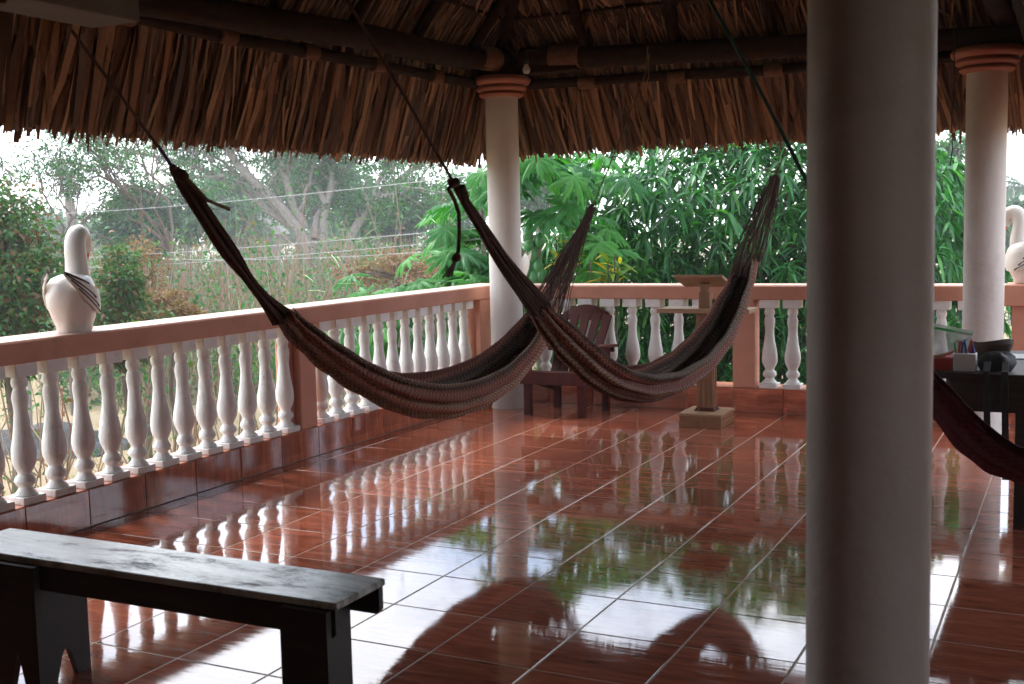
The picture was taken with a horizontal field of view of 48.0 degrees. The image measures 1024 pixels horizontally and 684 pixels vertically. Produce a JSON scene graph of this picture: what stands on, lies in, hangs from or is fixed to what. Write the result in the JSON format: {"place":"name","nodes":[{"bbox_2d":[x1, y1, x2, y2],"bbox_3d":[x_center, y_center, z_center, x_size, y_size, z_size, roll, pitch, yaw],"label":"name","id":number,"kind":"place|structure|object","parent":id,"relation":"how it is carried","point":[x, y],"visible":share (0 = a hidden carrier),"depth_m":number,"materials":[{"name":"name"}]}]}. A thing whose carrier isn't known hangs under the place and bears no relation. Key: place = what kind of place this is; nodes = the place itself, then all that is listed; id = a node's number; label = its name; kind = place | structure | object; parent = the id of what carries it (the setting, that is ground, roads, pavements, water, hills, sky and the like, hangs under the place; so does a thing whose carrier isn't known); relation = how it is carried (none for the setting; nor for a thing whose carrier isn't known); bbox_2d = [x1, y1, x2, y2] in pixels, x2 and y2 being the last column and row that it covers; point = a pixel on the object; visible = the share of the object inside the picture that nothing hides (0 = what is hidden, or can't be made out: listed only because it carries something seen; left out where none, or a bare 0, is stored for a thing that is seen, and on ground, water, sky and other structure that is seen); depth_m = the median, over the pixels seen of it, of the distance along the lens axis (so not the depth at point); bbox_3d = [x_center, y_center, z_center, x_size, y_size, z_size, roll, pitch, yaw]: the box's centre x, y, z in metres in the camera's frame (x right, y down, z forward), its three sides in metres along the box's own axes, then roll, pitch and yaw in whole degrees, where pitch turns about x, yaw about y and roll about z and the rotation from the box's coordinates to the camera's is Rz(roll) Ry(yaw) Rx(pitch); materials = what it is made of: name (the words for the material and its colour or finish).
{"place":"outdoors","nodes":[
{"label":"outdoors","id":0,"kind":"place"},
{"bbox_2d":[0,233,1011,495],"bbox_3d":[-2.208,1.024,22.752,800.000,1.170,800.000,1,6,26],"label":"ground","id":1,"kind":"structure","parent":0,"point":[94,413],"depth_m":20.03,"materials":[{"name":"beige soil"}]},
{"bbox_2d":[0,172,64,493],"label":"bush","id":2,"kind":"object","parent":1,"relation":"on","point":[21,302],"visible":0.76,"depth_m":11.35,"materials":[{"name":"green plant"}]},
{"bbox_2d":[11,217,54,249],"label":"distant tree","id":3,"kind":"object","parent":1,"relation":"on","point":[53,236],"visible":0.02,"depth_m":54.59,"materials":[{"name":"green plant"}]},
{"bbox_2d":[34,456,42,487],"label":"dry shrub","id":4,"kind":"object","parent":1,"relation":"on","point":[38,472],"visible":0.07,"depth_m":6.05,"materials":[{"name":"beige plant"}]},
{"bbox_2d":[0,372,103,493],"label":"dry shrub","id":5,"kind":"object","parent":1,"relation":"on","point":[66,462],"visible":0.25,"depth_m":10.57,"materials":[{"name":"beige plant"}]},
{"bbox_2d":[2,375,122,486],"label":"dry shrub","id":6,"kind":"object","parent":1,"relation":"on","point":[39,438],"visible":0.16,"depth_m":9.13,"materials":[{"name":"beige plant"}]},
{"bbox_2d":[0,421,127,460],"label":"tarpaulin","id":7,"kind":"object","parent":1,"relation":"on","point":[36,439],"visible":0.16,"depth_m":16.79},
{"bbox_2d":[28,204,103,261],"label":"distant tree","id":8,"kind":"object","parent":1,"relation":"on","point":[59,228],"visible":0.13,"depth_m":58.77,"materials":[{"name":"green plant"}]},
{"bbox_2d":[41,157,103,379],"bbox_3d":[-9.091,-1.436,24.093,1.567,4.936,1.382,1,6,26],"label":"tree","id":9,"kind":"object","parent":1,"relation":"on","point":[70,206],"visible":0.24,"depth_m":23.93,"materials":[{"name":"plant"}]},
{"bbox_2d":[0,320,145,496],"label":"dry shrub","id":10,"kind":"object","parent":1,"relation":"on","point":[16,487],"visible":0.15,"depth_m":7.66,"materials":[{"name":"beige plant"}]},
{"bbox_2d":[0,131,162,415],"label":"slender tree","id":11,"kind":"object","parent":1,"relation":"on","point":[65,168],"visible":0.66,"depth_m":20.39,"materials":[{"name":"green plant"}]},
{"bbox_2d":[8,129,239,399],"bbox_3d":[-7.338,-1.884,21.102,3.639,6.319,5.470,0,6,9],"label":"slender tree","id":12,"kind":"object","parent":1,"relation":"on","point":[103,164],"visible":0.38,"depth_m":20.70,"materials":[{"name":"green plant"}]},
{"bbox_2d":[28,240,238,483],"bbox_3d":[-4.863,0.266,14.122,2.731,3.304,1.771,-2,6,-2],"label":"dry shrub","id":13,"kind":"object","parent":1,"relation":"on","point":[148,396],"visible":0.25,"depth_m":14.23,"materials":[{"name":"brown plant"}]},
{"bbox_2d":[90,241,177,463],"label":"bush","id":14,"kind":"object","parent":1,"relation":"on","point":[119,296],"visible":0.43,"depth_m":12.35,"materials":[{"name":"green plant"}]},
{"bbox_2d":[99,232,171,457],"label":"bush","id":15,"kind":"object","parent":1,"relation":"on","point":[149,251],"visible":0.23,"depth_m":14.89,"materials":[{"name":"green plant"}]},
{"bbox_2d":[89,181,182,273],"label":"round tree","id":16,"kind":"object","parent":1,"relation":"on","point":[123,227],"visible":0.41,"depth_m":29.53,"materials":[{"name":"green plant"}]},
{"bbox_2d":[92,381,216,468],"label":"dry shrub","id":17,"kind":"object","parent":1,"relation":"on","point":[126,462],"visible":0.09,"depth_m":10.52,"materials":[{"name":"beige plant"}]},
{"bbox_2d":[63,306,255,476],"bbox_3d":[-2.310,1.109,8.035,1.800,2.709,1.113,-6,7,-38],"label":"dry shrub","id":18,"kind":"object","parent":1,"relation":"on","point":[196,431],"visible":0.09,"depth_m":8.12,"materials":[{"name":"beige plant"}]},
{"bbox_2d":[97,214,246,310],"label":"dry shrub","id":19,"kind":"object","parent":1,"relation":"on","point":[195,246],"visible":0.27,"depth_m":24.35,"materials":[{"name":"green plant"}]},
{"bbox_2d":[136,285,208,451],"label":"bush","id":20,"kind":"object","parent":1,"relation":"on","point":[179,309],"visible":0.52,"depth_m":13.46,"materials":[{"name":"green plant"}]},
{"bbox_2d":[91,226,261,458],"bbox_3d":[-4.372,0.151,14.995,2.503,3.342,2.493,1,6,26],"label":"dry shrub","id":21,"kind":"object","parent":1,"relation":"on","point":[144,377],"visible":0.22,"depth_m":14.72,"materials":[{"name":"brown plant"}]},
{"bbox_2d":[147,393,215,450],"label":"dry shrub","id":22,"kind":"object","parent":1,"relation":"on","point":[148,425],"visible":0.02,"depth_m":9.49,"materials":[{"name":"beige plant"}]},
{"bbox_2d":[161,179,217,297],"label":"round tree","id":23,"kind":"object","parent":1,"relation":"on","point":[190,233],"visible":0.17,"depth_m":35.72,"materials":[{"name":"green plant"}]},
{"bbox_2d":[127,208,268,424],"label":"dry shrub","id":24,"kind":"object","parent":1,"relation":"on","point":[179,276],"visible":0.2,"depth_m":19.11,"materials":[{"name":"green plant"}]},
{"bbox_2d":[96,207,318,443],"bbox_3d":[-4.147,-0.136,16.439,3.241,3.618,3.436,1,6,26],"label":"dry shrub","id":25,"kind":"object","parent":1,"relation":"on","point":[252,355],"visible":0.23,"depth_m":16.52,"materials":[{"name":"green plant"}]},
{"bbox_2d":[179,196,259,280],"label":"palm tree","id":26,"kind":"object","parent":1,"relation":"on","point":[222,215],"visible":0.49,"depth_m":32.91,"materials":[{"name":"green plant"}]},
{"bbox_2d":[188,164,279,282],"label":"round tree","id":27,"kind":"object","parent":1,"relation":"on","point":[231,232],"visible":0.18,"depth_m":47.38,"materials":[{"name":"green plant"}]},
{"bbox_2d":[174,191,303,372],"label":"dry shrub","id":28,"kind":"object","parent":1,"relation":"on","point":[284,232],"visible":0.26,"depth_m":23.10,"materials":[{"name":"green plant"}]},
{"bbox_2d":[165,223,316,434],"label":"dry shrub","id":29,"kind":"object","parent":1,"relation":"on","point":[255,369],"visible":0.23,"depth_m":15.44,"materials":[{"name":"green plant"}]},
{"bbox_2d":[166,225,317,386],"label":"dry shrub","id":30,"kind":"object","parent":1,"relation":"on","point":[261,269],"visible":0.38,"depth_m":24.12,"materials":[{"name":"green plant"}]},
{"bbox_2d":[17,165,485,426],"bbox_3d":[-3.850,-0.087,14.743,9.536,3.832,1.030,3,7,35],"label":"wire fence","id":31,"kind":"object","parent":1,"relation":"on","point":[483,248],"visible":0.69,"depth_m":13.32,"materials":[{"name":"grey metal"}]},
{"bbox_2d":[153,171,353,439],"bbox_3d":[-4.643,-0.507,17.590,3.394,4.154,3.317,1,6,26],"label":"dry shrub","id":32,"kind":"object","parent":1,"relation":"on","point":[250,249],"visible":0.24,"depth_m":17.87,"materials":[{"name":"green plant"}]},
{"bbox_2d":[233,211,289,286],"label":"tree","id":33,"kind":"object","parent":1,"relation":"on","point":[277,238],"visible":0.08,"depth_m":51.20,"materials":[{"name":"plant"}]},
{"bbox_2d":[176,225,372,430],"bbox_3d":[-3.084,-0.038,16.260,3.085,3.413,2.557,-3,6,-17],"label":"dry shrub","id":34,"kind":"object","parent":1,"relation":"on","point":[273,366],"visible":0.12,"depth_m":15.61,"materials":[{"name":"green plant"}]},
{"bbox_2d":[94,138,454,289],"bbox_3d":[-5.982,-4.548,30.852,10.687,6.284,6.266,0,6,10],"label":"spreading tree","id":35,"kind":"object","parent":1,"relation":"on","point":[279,210],"visible":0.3,"depth_m":29.95,"materials":[{"name":"grey plant"}]},
{"bbox_2d":[32,228,535,404],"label":"undergrowth","id":36,"kind":"object","parent":1,"relation":"on","point":[64,374],"visible":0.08,"depth_m":25.78,"materials":[{"name":"green plant"}]},
{"bbox_2d":[229,190,350,413],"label":"dry shrub","id":37,"kind":"object","parent":1,"relation":"on","point":[312,275],"visible":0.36,"depth_m":20.07,"materials":[{"name":"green plant"}]},
{"bbox_2d":[265,202,333,265],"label":"distant tree","id":38,"kind":"object","parent":1,"relation":"on","point":[290,236],"visible":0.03,"depth_m":68.91,"materials":[{"name":"green plant"}]},
{"bbox_2d":[196,209,419,429],"bbox_3d":[-3.307,-0.262,17.618,3.169,3.597,2.453,-6,8,-42],"label":"dry shrub","id":39,"kind":"object","parent":1,"relation":"on","point":[399,251],"visible":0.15,"depth_m":17.82,"materials":[{"name":"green plant"}]},
{"bbox_2d":[243,151,375,251],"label":"round tree","id":40,"kind":"object","parent":1,"relation":"on","point":[311,213],"visible":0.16,"depth_m":45.40,"materials":[{"name":"green plant"}]},
{"bbox_2d":[241,199,384,298],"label":"dry shrub","id":41,"kind":"object","parent":1,"relation":"on","point":[340,217],"visible":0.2,"depth_m":25.00,"materials":[{"name":"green plant"}]},
{"bbox_2d":[233,199,427,295],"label":"dry shrub","id":42,"kind":"object","parent":1,"relation":"on","point":[234,213],"visible":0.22,"depth_m":27.30,"materials":[{"name":"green plant"}]},
{"bbox_2d":[282,159,420,411],"bbox_3d":[-2.435,-0.609,17.479,2.106,4.280,3.410,-2,6,-11],"label":"dry shrub","id":43,"kind":"object","parent":1,"relation":"on","point":[345,269],"visible":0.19,"depth_m":17.14,"materials":[{"name":"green plant"}]},
{"bbox_2d":[305,211,429,267],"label":"distant tree","id":44,"kind":"object","parent":1,"relation":"on","point":[329,235],"visible":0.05,"depth_m":60.79,"materials":[{"name":"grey plant"}]},
{"bbox_2d":[288,246,448,392],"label":"dry shrub","id":45,"kind":"object","parent":1,"relation":"on","point":[326,289],"visible":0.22,"depth_m":20.85,"materials":[{"name":"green plant"}]},
{"bbox_2d":[333,174,438,259],"bbox_3d":[-3.885,-3.063,38.094,3.733,5.198,3.582,1,6,26],"label":"round tree","id":46,"kind":"object","parent":1,"relation":"on","point":[411,224],"visible":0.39,"depth_m":37.26,"materials":[{"name":"green plant"}]},
{"bbox_2d":[331,246,445,347],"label":"bush","id":47,"kind":"object","parent":1,"relation":"on","point":[384,274],"visible":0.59,"depth_m":18.82,"materials":[{"name":"green plant"}]},
{"bbox_2d":[357,169,460,334],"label":"dry shrub","id":48,"kind":"object","parent":1,"relation":"on","point":[429,202],"visible":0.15,"depth_m":24.33,"materials":[{"name":"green plant"}]},
{"bbox_2d":[358,203,464,337],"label":"dry shrub","id":49,"kind":"object","parent":1,"relation":"on","point":[401,216],"visible":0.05,"depth_m":21.43,"materials":[{"name":"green plant"}]},
{"bbox_2d":[305,194,548,396],"bbox_3d":[-0.828,0.382,10.643,2.073,3.568,1.699,-3,6,-15],"label":"papaya tree","id":50,"kind":"object","parent":1,"relation":"on","point":[462,278],"visible":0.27,"depth_m":10.53,"materials":[{"name":"green plant"}]},
{"bbox_2d":[414,165,487,249],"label":"round tree","id":51,"kind":"object","parent":1,"relation":"on","point":[467,223],"visible":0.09,"depth_m":43.49,"materials":[{"name":"green plant"}]},
{"bbox_2d":[384,160,526,282],"bbox_3d":[-0.460,-0.272,11.607,1.501,4.662,1.866,-1,6,8],"label":"papaya tree","id":52,"kind":"object","parent":1,"relation":"on","point":[443,244],"visible":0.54,"depth_m":11.32,"materials":[{"name":"green plant"}]},
{"bbox_2d":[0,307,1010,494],"bbox_3d":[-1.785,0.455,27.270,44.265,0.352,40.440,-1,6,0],"label":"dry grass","id":53,"kind":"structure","parent":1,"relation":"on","point":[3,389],"depth_m":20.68,"materials":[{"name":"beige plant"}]},
{"bbox_2d":[520,152,591,249],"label":"round tree","id":54,"kind":"object","parent":1,"relation":"on","point":[531,205],"visible":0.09,"depth_m":33.43,"materials":[{"name":"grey plant"}]},
{"bbox_2d":[544,230,586,313],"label":"croton shrub","id":55,"kind":"object","parent":1,"relation":"on","point":[556,253],"visible":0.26,"depth_m":10.94,"materials":[{"name":"green plant"}]},
{"bbox_2d":[463,148,688,369],"bbox_3d":[0.553,-0.439,10.842,2.024,5.096,2.091,0,6,18],"label":"papaya tree","id":56,"kind":"object","parent":1,"relation":"on","point":[574,174],"visible":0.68,"depth_m":10.63,"materials":[{"name":"green plant"}]},
{"bbox_2d":[586,251,636,360],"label":"croton shrub","id":57,"kind":"object","parent":1,"relation":"on","point":[607,278],"visible":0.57,"depth_m":10.34,"materials":[{"name":"green plant"}]},
{"bbox_2d":[523,141,1012,384],"bbox_3d":[2.799,-0.425,12.474,5.780,4.812,3.711,0,6,14],"label":"mango tree","id":58,"kind":"object","parent":1,"relation":"on","point":[669,260],"visible":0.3,"depth_m":11.38,"materials":[{"name":"green plant"}]},
{"bbox_2d":[936,131,964,230],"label":"round tree","id":59,"kind":"object","parent":1,"relation":"on","point":[958,150],"visible":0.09,"depth_m":25.85,"materials":[{"name":"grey plant"}]},
{"bbox_2d":[952,190,1023,323],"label":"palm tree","id":60,"kind":"object","parent":1,"relation":"on","point":[1011,204],"visible":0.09,"depth_m":33.48,"materials":[{"name":"green plant"}]},
{"bbox_2d":[1005,195,1021,252],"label":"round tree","id":61,"kind":"object","parent":1,"relation":"on","point":[1007,242],"visible":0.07,"depth_m":35.68,"materials":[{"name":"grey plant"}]},
{"bbox_2d":[1006,176,1023,200],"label":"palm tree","id":62,"kind":"object","parent":1,"relation":"on","point":[1014,191],"visible":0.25,"depth_m":45.95,"materials":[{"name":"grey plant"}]},
{"bbox_3d":[0.330,0.705,1.812,9.300,4.600,9.400,1,6,26],"label":"house","id":63,"kind":"object","parent":1,"relation":"on","visible":0},
{"bbox_2d":[0,0,139,27],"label":"concrete beam","id":64,"kind":"structure","parent":63,"relation":"attached to","point":[93,13],"depth_m":3.40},
{"bbox_2d":[0,0,1023,172],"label":"thatched roof","id":65,"kind":"structure","parent":63,"relation":"on","point":[298,76],"depth_m":8.21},
{"bbox_2d":[70,30,649,418],"bbox_3d":[-0.162,-0.800,6.281,0.252,2.342,5.726,1,6,26],"label":"hammock","id":66,"kind":"object","parent":65,"relation":"hanging from","point":[499,368],"visible":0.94,"depth_m":5.55,"materials":[{"name":"brown fabric"}]},
{"bbox_2d":[523,49,535,73],"bbox_3d":[0.160,-2.135,8.752,0.057,0.238,0.494,0,6,15],"label":"light bulb","id":67,"kind":"object","parent":65,"relation":"hanging from","point":[526,68],"visible":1,"depth_m":8.53,"materials":[{"name":"white glass"}]},
{"bbox_2d":[345,0,806,402],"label":"hammock","id":68,"kind":"object","parent":65,"relation":"hanging from","point":[697,355],"visible":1,"depth_m":5.38,"materials":[{"name":"brown fabric"}]},
{"bbox_2d":[708,0,1023,485],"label":"hammock","id":69,"kind":"object","parent":65,"relation":"hanging from","point":[973,436],"visible":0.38,"depth_m":3.85,"materials":[{"name":"red fabric"}]},
{"bbox_2d":[949,0,954,165],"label":"hanging cord","id":70,"kind":"object","parent":65,"relation":"hanging from","point":[954,82],"visible":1,"depth_m":6.40,"materials":[{"name":"black fabric"}]},
{"bbox_2d":[0,126,1023,246],"label":"sky","id":71,"kind":"structure","parent":0,"point":[1015,144],"materials":[{"name":"white"}]},
{"bbox_2d":[18,402,1023,683],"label":"floor","id":72,"kind":"structure","parent":0,"point":[638,436],"depth_m":5.28,"materials":[{"name":"tile"}]},
{"bbox_2d":[0,528,384,683],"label":"bench","id":73,"kind":"object","parent":72,"relation":"on","point":[50,583],"visible":1,"depth_m":3.60,"materials":[{"name":"paint"}]},
{"bbox_2d":[474,74,529,408],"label":"column","id":74,"kind":"structure","parent":72,"relation":"on","point":[501,94],"depth_m":9.36,"materials":[{"name":"paint"}]},
{"bbox_2d":[520,304,618,417],"bbox_3d":[0.485,0.140,9.315,0.689,0.846,0.672,1,6,26],"label":"wooden chair","id":75,"kind":"object","parent":72,"relation":"on","point":[558,376],"visible":0.59,"depth_m":9.33,"materials":[{"name":"red wood"}]},
{"bbox_2d":[657,275,757,428],"bbox_3d":[1.438,0.056,8.530,0.700,1.121,0.364,1,6,26],"label":"lectern","id":76,"kind":"object","parent":72,"relation":"on","point":[706,412],"visible":0.83,"depth_m":8.49,"materials":[{"name":"brown wood"}]},
{"bbox_2d":[806,0,937,683],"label":"column","id":77,"kind":"structure","parent":72,"relation":"on","point":[871,113],"depth_m":2.32,"materials":[{"name":"paint"}]},
{"bbox_2d":[935,350,1023,527],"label":"table","id":78,"kind":"object","parent":72,"relation":"on","point":[967,386],"visible":0.49,"depth_m":5.50,"materials":[{"name":"brown wood"}]},
{"bbox_2d":[933,349,957,370],"bbox_3d":[2.115,0.082,5.662,0.150,0.100,0.155,1,6,26],"label":"red box","id":79,"kind":"object","parent":78,"relation":"on","point":[943,362],"visible":0.7,"depth_m":5.60,"materials":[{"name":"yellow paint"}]},
{"bbox_2d":[933,323,972,354],"bbox_3d":[2.260,-0.002,5.939,0.236,0.200,0.064,1,6,26],"label":"zip bag","id":80,"kind":"object","parent":78,"relation":"on","point":[945,337],"visible":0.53,"depth_m":5.93,"materials":[{"name":"clear plastic"}]},
{"bbox_2d":[953,338,976,371],"bbox_3d":[2.199,0.059,5.581,0.106,0.157,0.100,1,6,26],"label":"crayon box","id":81,"kind":"object","parent":78,"relation":"on","point":[964,359],"visible":1,"depth_m":5.55,"materials":[{"name":"cardboard"}]},
{"bbox_2d":[967,339,1013,358],"bbox_3d":[2.482,0.036,5.999,0.255,0.104,0.143,1,6,26],"label":"leather pouch","id":82,"kind":"object","parent":78,"relation":"on","point":[982,348],"visible":0.42,"depth_m":5.95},
{"bbox_2d":[977,351,1016,479],"bbox_3d":[2.324,0.344,5.528,0.177,0.598,0.220,1,6,26],"label":"strap bag","id":83,"kind":"object","parent":78,"relation":"hanging from","point":[1004,362],"visible":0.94,"depth_m":5.44,"materials":[{"name":"black fabric"}]},
{"bbox_2d":[1013,354,1023,358],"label":"paper sheet","id":84,"kind":"object","parent":78,"relation":"on","point":[1019,356],"depth_m":6.04,"materials":[{"name":"white paper"}]},
{"bbox_2d":[950,43,1023,433],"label":"column","id":85,"kind":"structure","parent":72,"relation":"on","point":[985,69],"depth_m":7.74,"materials":[{"name":"paint"}]},
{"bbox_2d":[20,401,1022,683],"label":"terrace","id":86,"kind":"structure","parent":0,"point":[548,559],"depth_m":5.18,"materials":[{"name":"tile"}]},
{"bbox_2d":[0,283,490,534],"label":"balustrade","id":87,"kind":"object","parent":86,"relation":"on","point":[308,426],"visible":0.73,"depth_m":6.75,"materials":[{"name":"paint"}]},
{"bbox_2d":[41,225,100,332],"bbox_3d":[-2.289,-0.333,5.988,0.277,0.557,0.382,-1,6,4],"label":"swan planter","id":88,"kind":"object","parent":87,"relation":"on","point":[71,298],"visible":1,"depth_m":5.90,"materials":[{"name":"ceramic"}]},
{"bbox_2d":[533,282,1023,425],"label":"balustrade","id":89,"kind":"object","parent":86,"relation":"on","point":[745,390],"visible":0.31,"depth_m":9.06,"materials":[{"name":"paint"}]},
{"bbox_2d":[521,250,531,275],"bbox_3d":[-0.003,-0.763,10.011,0.356,0.519,0.258,2,7,32],"label":"swan planter","id":90,"kind":"object","parent":89,"relation":"on","point":[525,262],"visible":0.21,"depth_m":9.92,"materials":[{"name":"ceramic"}]},
{"bbox_2d":[1005,205,1023,283],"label":"swan planter","id":91,"kind":"object","parent":89,"relation":"on","point":[1014,261],"visible":0.9,"depth_m":8.18,"materials":[{"name":"ceramic"}]}
]}

